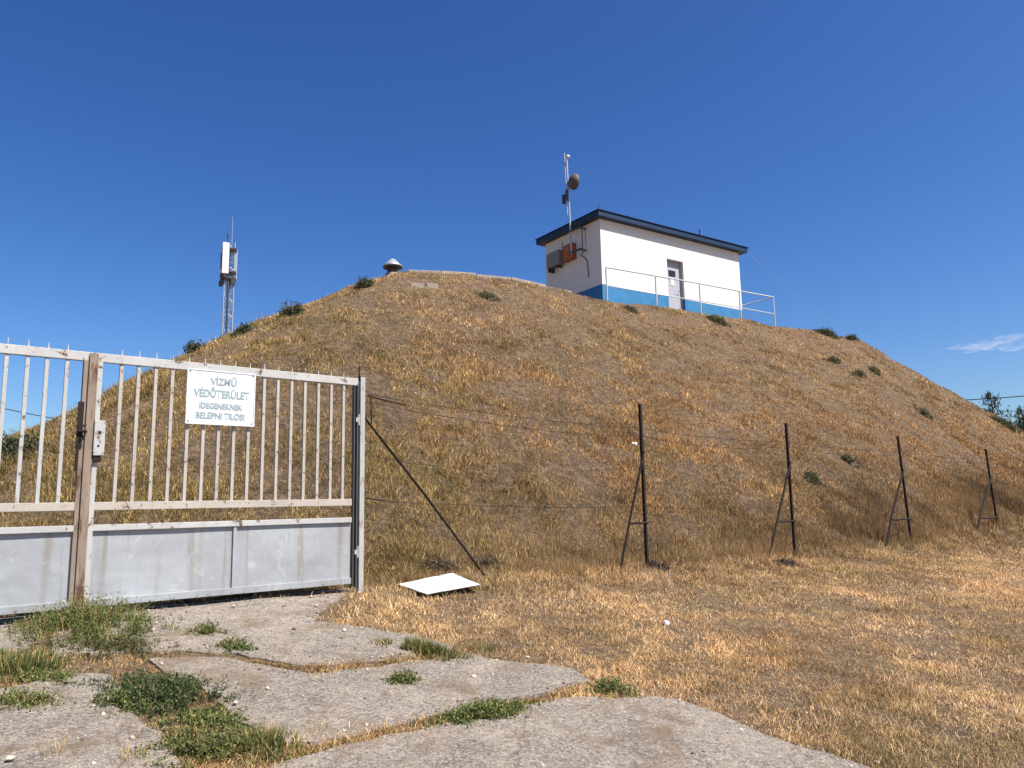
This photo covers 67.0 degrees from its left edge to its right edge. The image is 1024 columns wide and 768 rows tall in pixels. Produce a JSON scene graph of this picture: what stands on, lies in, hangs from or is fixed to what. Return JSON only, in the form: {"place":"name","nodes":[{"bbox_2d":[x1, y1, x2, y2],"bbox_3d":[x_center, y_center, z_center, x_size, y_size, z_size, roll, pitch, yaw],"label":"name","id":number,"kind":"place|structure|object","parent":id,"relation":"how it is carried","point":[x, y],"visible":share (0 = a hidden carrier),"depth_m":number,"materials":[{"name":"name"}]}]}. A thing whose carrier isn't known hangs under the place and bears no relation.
{"place":"outdoors","nodes":[
{"label":"outdoors","id":0,"kind":"place"},
{"bbox_2d":[5,408,52,418],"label":"power line","id":1,"kind":"object","parent":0,"point":[27,413],"visible":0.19,"depth_m":51.17,"materials":[{"name":"metal"}]},
{"bbox_2d":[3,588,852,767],"bbox_3d":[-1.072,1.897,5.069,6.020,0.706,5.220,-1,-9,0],"label":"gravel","id":2,"kind":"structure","parent":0,"point":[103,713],"depth_m":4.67,"materials":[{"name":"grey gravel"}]},
{"bbox_2d":[0,588,869,767],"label":"driveway","id":3,"kind":"structure","parent":0,"point":[664,733],"depth_m":4.08,"materials":[{"name":"concrete"}]},
{"bbox_2d":[5,755,15,760],"bbox_3d":[-2.113,1.575,3.259,0.037,0.020,0.033,4,-10,-30],"label":"stone","id":4,"kind":"object","parent":3,"relation":"on","point":[10,758],"visible":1,"depth_m":3.25,"materials":[{"name":"white stone"}]},
{"bbox_2d":[0,684,76,713],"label":"weed clump","id":5,"kind":"object","parent":3,"relation":"on","point":[28,700],"visible":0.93,"depth_m":3.89,"materials":[{"name":"green plant"}]},
{"bbox_2d":[24,733,70,757],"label":"dry sprig","id":6,"kind":"object","parent":3,"relation":"on","point":[49,748],"visible":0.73,"depth_m":3.35,"materials":[{"name":"beige plant"}]},
{"bbox_2d":[0,664,95,688],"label":"weed clump","id":7,"kind":"object","parent":3,"relation":"on","point":[46,676],"visible":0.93,"depth_m":4.24,"materials":[{"name":"green plant"}]},
{"bbox_2d":[0,641,136,684],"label":"weed clump","id":8,"kind":"object","parent":3,"relation":"on","point":[7,665],"visible":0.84,"depth_m":4.43,"materials":[{"name":"green plant"}]},
{"bbox_2d":[2,588,192,653],"bbox_3d":[-2.899,1.577,5.308,1.239,0.375,1.330,7,-12,-43],"label":"weed clump","id":9,"kind":"object","parent":3,"relation":"on","point":[73,619],"visible":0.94,"depth_m":5.19,"materials":[{"name":"green plant"}]},
{"bbox_2d":[24,629,209,662],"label":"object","id":10,"kind":"object","parent":3,"relation":"on","point":[130,644],"visible":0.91,"depth_m":4.84,"materials":[{"name":"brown plant"}]},
{"bbox_2d":[104,737,149,763],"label":"dry sprig","id":11,"kind":"object","parent":3,"relation":"on","point":[128,751],"visible":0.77,"depth_m":3.35,"materials":[{"name":"beige plant"}]},
{"bbox_2d":[12,668,273,724],"bbox_3d":[-1.922,1.651,4.208,1.349,0.207,0.831,-5,-10,24],"label":"weed clump","id":12,"kind":"object","parent":3,"relation":"on","point":[176,691],"visible":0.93,"depth_m":4.07,"materials":[{"name":"green plant"}]},
{"bbox_2d":[76,721,312,767],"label":"weed clump","id":13,"kind":"object","parent":3,"relation":"on","point":[199,744],"visible":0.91,"depth_m":3.46,"materials":[{"name":"green plant"}]},
{"bbox_2d":[144,705,262,734],"bbox_3d":[-1.474,1.660,3.804,0.670,0.112,0.476,-1,-9,0],"label":"weed clump","id":14,"kind":"object","parent":3,"relation":"on","point":[191,717],"visible":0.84,"depth_m":3.80,"materials":[{"name":"green plant"}]},
{"bbox_2d":[185,617,227,636],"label":"weed clump","id":15,"kind":"object","parent":3,"relation":"on","point":[206,628],"visible":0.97,"depth_m":5.32,"materials":[{"name":"green plant"}]},
{"bbox_2d":[205,633,257,655],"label":"weed clump","id":16,"kind":"object","parent":3,"relation":"on","point":[230,644],"visible":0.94,"depth_m":5.01,"materials":[{"name":"green plant"}]},
{"bbox_2d":[245,659,267,665],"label":"grass tuft","id":17,"kind":"object","parent":3,"relation":"on","point":[253,661],"visible":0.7,"depth_m":4.75,"materials":[{"name":"beige plant"}]},
{"bbox_2d":[198,717,315,767],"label":"weed clump","id":18,"kind":"object","parent":3,"relation":"on","point":[267,736],"visible":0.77,"depth_m":3.54,"materials":[{"name":"green plant"}]},
{"bbox_2d":[277,747,327,763],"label":"grass tuft","id":19,"kind":"object","parent":3,"relation":"on","point":[298,753],"visible":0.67,"depth_m":3.52,"materials":[{"name":"beige plant"}]},
{"bbox_2d":[291,711,329,735],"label":"dry sprig","id":20,"kind":"object","parent":3,"relation":"on","point":[314,726],"visible":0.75,"depth_m":3.77,"materials":[{"name":"beige plant"}]},
{"bbox_2d":[295,663,336,671],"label":"grass tuft","id":21,"kind":"object","parent":3,"relation":"on","point":[326,666],"visible":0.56,"depth_m":4.73,"materials":[{"name":"beige plant"}]},
{"bbox_2d":[288,735,372,752],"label":"grass tuft","id":22,"kind":"object","parent":3,"relation":"on","point":[342,742],"visible":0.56,"depth_m":3.66,"materials":[{"name":"beige plant"}]},
{"bbox_2d":[341,664,357,669],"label":"grass tuft","id":23,"kind":"object","parent":3,"relation":"on","point":[346,666],"visible":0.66,"depth_m":4.75,"materials":[{"name":"beige plant"}]},
{"bbox_2d":[344,724,418,739],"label":"grass tuft","id":24,"kind":"object","parent":3,"relation":"on","point":[382,731],"visible":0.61,"depth_m":3.80,"materials":[{"name":"beige plant"}]},
{"bbox_2d":[377,658,404,663],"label":"grass tuft","id":25,"kind":"object","parent":3,"relation":"on","point":[392,661],"visible":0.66,"depth_m":4.92,"materials":[{"name":"beige plant"}]},
{"bbox_2d":[380,663,426,684],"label":"weed clump","id":26,"kind":"object","parent":3,"relation":"on","point":[404,677],"visible":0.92,"depth_m":4.57,"materials":[{"name":"green plant"}]},
{"bbox_2d":[359,634,477,666],"bbox_3d":[-0.612,1.786,5.196,1.426,0.225,0.490,-4,-9,16],"label":"weed clump","id":27,"kind":"object","parent":3,"relation":"on","point":[424,647],"visible":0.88,"depth_m":5.16,"materials":[{"name":"green plant"}]},
{"bbox_2d":[402,714,445,729],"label":"grass tuft","id":28,"kind":"object","parent":3,"relation":"on","point":[420,720],"visible":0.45,"depth_m":3.98,"materials":[{"name":"beige plant"}]},
{"bbox_2d":[407,693,557,728],"bbox_3d":[-0.150,1.737,4.133,0.878,0.128,0.325,5,-10,-32],"label":"weed clump","id":29,"kind":"object","parent":3,"relation":"on","point":[491,707],"visible":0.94,"depth_m":4.08,"materials":[{"name":"green plant"}]},
{"bbox_2d":[521,697,552,705],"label":"grass tuft","id":30,"kind":"object","parent":3,"relation":"on","point":[537,700],"visible":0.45,"depth_m":4.36,"materials":[{"name":"beige plant"}]},
{"bbox_2d":[546,686,588,700],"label":"grass tuft","id":31,"kind":"object","parent":3,"relation":"on","point":[563,693],"visible":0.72,"depth_m":4.53,"materials":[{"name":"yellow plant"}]},
{"bbox_2d":[581,674,644,698],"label":"weed clump","id":32,"kind":"object","parent":3,"relation":"on","point":[606,684],"visible":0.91,"depth_m":4.59,"materials":[{"name":"green plant"}]},
{"bbox_2d":[0,269,1023,617],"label":"hill","id":33,"kind":"structure","parent":0,"point":[516,392],"depth_m":14.79,"materials":[{"name":"brown plant"}]},
{"bbox_2d":[1,429,58,460],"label":"hill shrub","id":34,"kind":"object","parent":33,"relation":"on","point":[8,444],"visible":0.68,"depth_m":10.48,"materials":[{"name":"green plant"}]},
{"bbox_2d":[182,339,207,354],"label":"hill shrub","id":35,"kind":"object","parent":33,"relation":"on","point":[193,345],"visible":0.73,"depth_m":15.85,"materials":[{"name":"green plant"}]},
{"bbox_2d":[219,220,237,336],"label":"telecom tower","id":36,"kind":"structure","parent":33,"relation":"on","point":[225,258],"depth_m":59.59,"materials":[{"name":"metal"}]},
{"bbox_2d":[231,322,257,337],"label":"hill shrub","id":37,"kind":"object","parent":33,"relation":"on","point":[243,329],"visible":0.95,"depth_m":15.67,"materials":[{"name":"green plant"}]},
{"bbox_2d":[275,300,307,316],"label":"hill shrub","id":38,"kind":"object","parent":33,"relation":"on","point":[293,309],"visible":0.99,"depth_m":16.68,"materials":[{"name":"green plant"}]},
{"bbox_2d":[353,276,373,289],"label":"hill shrub","id":39,"kind":"object","parent":33,"relation":"on","point":[362,283],"visible":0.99,"depth_m":19.65,"materials":[{"name":"green plant"}]},
{"bbox_2d":[382,258,402,275],"bbox_3d":[-3.409,-2.924,22.058,0.570,1.360,0.570,-1,-9,0],"label":"roof vent pipe","id":40,"kind":"object","parent":33,"relation":"on","point":[390,266],"visible":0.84,"depth_m":21.96,"materials":[{"name":"metal"}]},
{"bbox_2d":[410,283,423,287],"bbox_3d":[-2.543,-2.600,20.598,0.360,0.145,0.240,2,-4,-17],"label":"concrete piece","id":41,"kind":"object","parent":33,"relation":"on","point":[419,285],"visible":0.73,"depth_m":20.49,"materials":[{"name":"grey concrete"}]},
{"bbox_2d":[426,283,437,288],"bbox_3d":[-2.167,-2.619,20.822,0.300,0.145,0.240,2,-3,-17],"label":"concrete piece","id":42,"kind":"object","parent":33,"relation":"on","point":[432,285],"visible":0.76,"depth_m":20.71,"materials":[{"name":"grey concrete"}]},
{"bbox_2d":[404,552,479,572],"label":"dead weed","id":43,"kind":"object","parent":33,"relation":"on","point":[441,565],"visible":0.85,"depth_m":8.68,"materials":[{"name":"brown plant"}]},
{"bbox_2d":[406,270,571,291],"bbox_3d":[-0.532,-2.923,23.948,5.948,0.937,0.329,5,-11,-34],"label":"concrete edging","id":44,"kind":"object","parent":33,"relation":"on","point":[484,276],"visible":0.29,"depth_m":23.55,"materials":[{"name":"grey concrete"}]},
{"bbox_2d":[475,290,502,302],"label":"hill shrub","id":45,"kind":"object","parent":33,"relation":"on","point":[490,296],"visible":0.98,"depth_m":21.09,"materials":[{"name":"green plant"}]},
{"bbox_2d":[475,555,510,568],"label":"dead weed","id":46,"kind":"object","parent":33,"relation":"on","point":[485,560],"visible":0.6,"depth_m":9.01,"materials":[{"name":"brown plant"}]},
{"bbox_2d":[621,304,639,313],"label":"hill shrub","id":47,"kind":"object","parent":33,"relation":"on","point":[632,308],"visible":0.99,"depth_m":26.10,"materials":[{"name":"green plant"}]},
{"bbox_2d":[535,204,748,318],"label":"pump house","id":48,"kind":"structure","parent":33,"relation":"on","point":[605,238],"depth_m":30.68,"materials":[{"name":"white paint"}]},
{"bbox_2d":[546,249,563,273],"bbox_3d":[1.739,-4.912,31.123,0.314,0.780,0.800,5,-11,-34],"label":"outdoor unit","id":49,"kind":"object","parent":48,"relation":"attached to","point":[554,260],"visible":0.94,"depth_m":30.98,"materials":[{"name":"metal"}]},
{"bbox_2d":[562,243,575,262],"bbox_3d":[2.252,-5.174,30.478,0.226,0.640,0.600,5,-11,-34],"label":"cabinet","id":50,"kind":"object","parent":48,"relation":"attached to","point":[567,255],"visible":0.95,"depth_m":30.36,"materials":[{"name":"orange metal"}]},
{"bbox_2d":[562,153,586,254],"bbox_3d":[2.367,-7.102,30.200,0.917,4.202,0.417,-9,-12,40],"label":"antenna mast","id":51,"kind":"object","parent":48,"relation":"attached to","point":[573,180],"visible":1,"depth_m":30.19,"materials":[{"name":"metal"}]},
{"bbox_2d":[667,262,680,309],"bbox_3d":[6.525,-3.859,31.253,0.830,2.190,0.127,5,-11,-34],"label":"door","id":52,"kind":"structure","parent":48,"relation":"in","point":[672,268],"depth_m":31.31,"materials":[{"name":"grey paint"}]},
{"bbox_2d":[605,267,775,325],"bbox_3d":[6.710,-2.950,30.892,9.360,1.937,1.954,5,-11,-34],"label":"railing","id":53,"kind":"object","parent":33,"relation":"on","point":[656,294],"visible":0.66,"depth_m":30.14,"materials":[{"name":"metal"}]},
{"bbox_2d":[706,315,733,327],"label":"hill shrub","id":54,"kind":"object","parent":33,"relation":"on","point":[720,320],"visible":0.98,"depth_m":28.46,"materials":[{"name":"green plant"}]},
{"bbox_2d":[802,468,825,485],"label":"hill shrub","id":55,"kind":"object","parent":33,"relation":"on","point":[811,475],"visible":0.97,"depth_m":15.60,"materials":[{"name":"green plant"}]},
{"bbox_2d":[811,326,839,338],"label":"hill shrub","id":56,"kind":"object","parent":33,"relation":"on","point":[826,332],"visible":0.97,"depth_m":33.67,"materials":[{"name":"green plant"}]},
{"bbox_2d":[824,354,841,363],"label":"hill shrub","id":57,"kind":"object","parent":33,"relation":"on","point":[832,358],"visible":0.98,"depth_m":27.91,"materials":[{"name":"green plant"}]},
{"bbox_2d":[840,454,860,468],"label":"hill shrub","id":58,"kind":"object","parent":33,"relation":"on","point":[849,458],"visible":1,"depth_m":17.31,"materials":[{"name":"green plant"}]},
{"bbox_2d":[841,333,860,340],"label":"hill shrub","id":59,"kind":"object","parent":33,"relation":"on","point":[852,337],"visible":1,"depth_m":34.06,"materials":[{"name":"green plant"}]},
{"bbox_2d":[851,368,870,379],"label":"hill shrub","id":60,"kind":"object","parent":33,"relation":"on","point":[860,372],"visible":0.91,"depth_m":26.43,"materials":[{"name":"green plant"}]},
{"bbox_2d":[867,365,882,375],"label":"hill shrub","id":61,"kind":"object","parent":33,"relation":"on","point":[877,371],"visible":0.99,"depth_m":28.23,"materials":[{"name":"green plant"}]},
{"bbox_2d":[911,404,933,419],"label":"hill shrub","id":62,"kind":"object","parent":33,"relation":"on","point":[923,411],"visible":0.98,"depth_m":25.50,"materials":[{"name":"green plant"}]},
{"bbox_2d":[986,414,1023,435],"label":"hill shrub","id":63,"kind":"object","parent":33,"relation":"on","point":[1007,423],"visible":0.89,"depth_m":29.85,"materials":[{"name":"green plant"}]},
{"bbox_2d":[0,516,1023,767],"bbox_3d":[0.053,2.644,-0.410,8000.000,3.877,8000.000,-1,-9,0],"label":"ground","id":64,"kind":"structure","parent":0,"point":[585,648],"depth_m":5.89,"materials":[{"name":"brown plant"}]},
{"bbox_2d":[82,682,159,715],"bbox_3d":[-2.001,1.618,3.990,0.446,0.142,0.418,2,-9,-20],"label":"weed clump","id":65,"kind":"object","parent":64,"relation":"on","point":[126,706],"visible":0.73,"depth_m":3.95,"materials":[{"name":"green plant"}]},
{"bbox_2d":[271,661,299,669],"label":"grass tuft","id":66,"kind":"object","parent":64,"relation":"on","point":[280,665],"visible":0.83,"depth_m":4.71,"materials":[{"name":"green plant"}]},
{"bbox_2d":[356,366,484,592],"bbox_3d":[-0.858,1.000,7.560,1.470,2.236,0.056,6,-11,-39],"label":"gate post","id":67,"kind":"object","parent":64,"relation":"on","point":[360,486],"visible":0.88,"depth_m":7.16,"materials":[{"name":"white metal"}]},
{"bbox_2d":[83,349,359,607],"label":"metal gate","id":68,"kind":"structure","parent":67,"relation":"attached to","point":[147,562],"depth_m":6.25,"materials":[{"name":"metal"}]},
{"bbox_2d":[185,368,255,426],"bbox_3d":[-2.391,0.116,6.369,0.560,0.448,0.011,6,-11,-39],"label":"warning sign","id":69,"kind":"object","parent":68,"relation":"attached to","point":[213,397],"visible":1,"depth_m":6.36,"materials":[{"name":"metal"}]},
{"bbox_2d":[396,573,480,594],"bbox_3d":[-0.689,1.911,7.416,0.859,0.098,0.690,7,-12,-43],"label":"discarded board","id":70,"kind":"object","parent":64,"relation":"on","point":[440,583],"visible":0.98,"depth_m":7.31,"materials":[{"name":"metal"}]},
{"bbox_2d":[455,640,524,656],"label":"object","id":71,"kind":"object","parent":64,"relation":"on","point":[487,647],"visible":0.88,"depth_m":5.38,"materials":[{"name":"beige plant"}]},
{"bbox_2d":[506,607,528,613],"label":"dry grass","id":72,"kind":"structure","parent":64,"relation":"on","point":[513,610],"depth_m":6.62,"materials":[{"name":"brown plant"}]},
{"bbox_2d":[620,404,648,568],"bbox_3d":[1.445,1.289,9.457,0.588,2.144,0.068,6,-11,-39],"label":"fence post","id":73,"kind":"object","parent":64,"relation":"on","point":[642,473],"visible":0.84,"depth_m":9.57,"materials":[{"name":"metal"}]},
{"bbox_2d":[366,393,1019,508],"bbox_3d":[8.215,1.784,15.084,24.911,1.339,0.017,6,-11,-39],"label":"wire fence","id":74,"kind":"object","parent":73,"relation":"attached to","point":[624,467],"visible":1,"depth_m":9.17,"materials":[{"name":"metal"}]},
{"bbox_2d":[637,648,680,657],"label":"dry grass","id":75,"kind":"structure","parent":64,"relation":"on","point":[656,652],"depth_m":5.54,"materials":[{"name":"brown plant"}]},
{"bbox_2d":[644,557,675,571],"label":"dead weed","id":76,"kind":"object","parent":64,"relation":"on","point":[659,566],"visible":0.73,"depth_m":9.46,"materials":[{"name":"brown plant"}]},
{"bbox_2d":[683,686,729,697],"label":"green tuft","id":77,"kind":"object","parent":64,"relation":"on","point":[703,691],"visible":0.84,"depth_m":4.75,"materials":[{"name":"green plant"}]},
{"bbox_2d":[755,706,800,724],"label":"green tuft","id":78,"kind":"object","parent":64,"relation":"on","point":[771,709],"visible":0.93,"depth_m":4.46,"materials":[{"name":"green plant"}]},
{"bbox_2d":[768,423,796,558],"bbox_3d":[3.944,1.632,11.510,0.873,2.152,0.070,6,-11,-39],"label":"fence post","id":79,"kind":"object","parent":64,"relation":"on","point":[789,480],"visible":0.86,"depth_m":11.70,"materials":[{"name":"metal"}]},
{"bbox_2d":[767,554,803,567],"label":"dead weed","id":80,"kind":"object","parent":64,"relation":"on","point":[786,562],"visible":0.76,"depth_m":10.71,"materials":[{"name":"brown plant"}]},
{"bbox_2d":[749,584,836,595],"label":"green tuft","id":81,"kind":"object","parent":64,"relation":"on","point":[786,588],"visible":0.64,"depth_m":8.74,"materials":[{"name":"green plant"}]},
{"bbox_2d":[769,721,864,737],"bbox_3d":[1.684,1.904,4.232,0.774,0.102,0.382,1,-9,-15],"label":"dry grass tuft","id":82,"kind":"object","parent":64,"relation":"on","point":[818,725],"visible":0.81,"depth_m":4.23,"materials":[{"name":"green plant"}]},
{"bbox_2d":[885,436,911,547],"bbox_3d":[6.862,2.015,13.911,1.233,2.189,0.073,6,-11,-39],"label":"fence post","id":83,"kind":"object","parent":64,"relation":"on","point":[902,481],"visible":0.87,"depth_m":14.19,"materials":[{"name":"metal"}]},
{"bbox_2d":[854,727,942,746],"bbox_3d":[2.174,1.938,4.248,0.522,0.090,0.285,-1,-9,0],"label":"green tuft","id":84,"kind":"object","parent":64,"relation":"on","point":[899,738],"visible":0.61,"depth_m":4.21,"materials":[{"name":"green plant"}]},
{"bbox_2d":[906,566,998,579],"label":"green tuft","id":85,"kind":"object","parent":64,"relation":"on","point":[948,570],"visible":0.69,"depth_m":11.35,"materials":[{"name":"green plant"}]},
{"bbox_2d":[976,449,998,531],"bbox_3d":[10.067,2.454,16.544,1.634,2.155,0.076,6,-11,-39],"label":"fence post","id":86,"kind":"object","parent":64,"relation":"on","point":[996,517],"visible":0.82,"depth_m":16.93,"materials":[{"name":"metal"}]},
{"bbox_2d":[978,390,1017,419],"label":"pine tree","id":87,"kind":"object","parent":64,"relation":"on","point":[989,397],"visible":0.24,"depth_m":40.90,"materials":[{"name":"green plant"}]},
{"bbox_2d":[1011,405,1023,430],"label":"pine tree","id":88,"kind":"object","parent":64,"relation":"on","point":[1019,413],"visible":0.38,"depth_m":43.54,"materials":[{"name":"green plant"}]},
{"bbox_2d":[0,0,1023,437],"label":"sky","id":89,"kind":"structure","parent":0,"point":[867,155],"materials":[{"name":"blue"}]},
{"bbox_2d":[967,396,1023,399],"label":"power line","id":90,"kind":"object","parent":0,"point":[998,397],"visible":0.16,"depth_m":74.09,"materials":[{"name":"metal"}]},
{"bbox_3d":[-4.921,0.607,4.190,0.080,2.140,0.080,6,-11,-39],"label":"gate post","id":91,"kind":"object","parent":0,"visible":0},
{"bbox_2d":[0,337,98,614],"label":"metal gate","id":92,"kind":"structure","parent":91,"relation":"attached to","point":[41,566],"depth_m":5.51,"materials":[{"name":"metal"}]}
]}

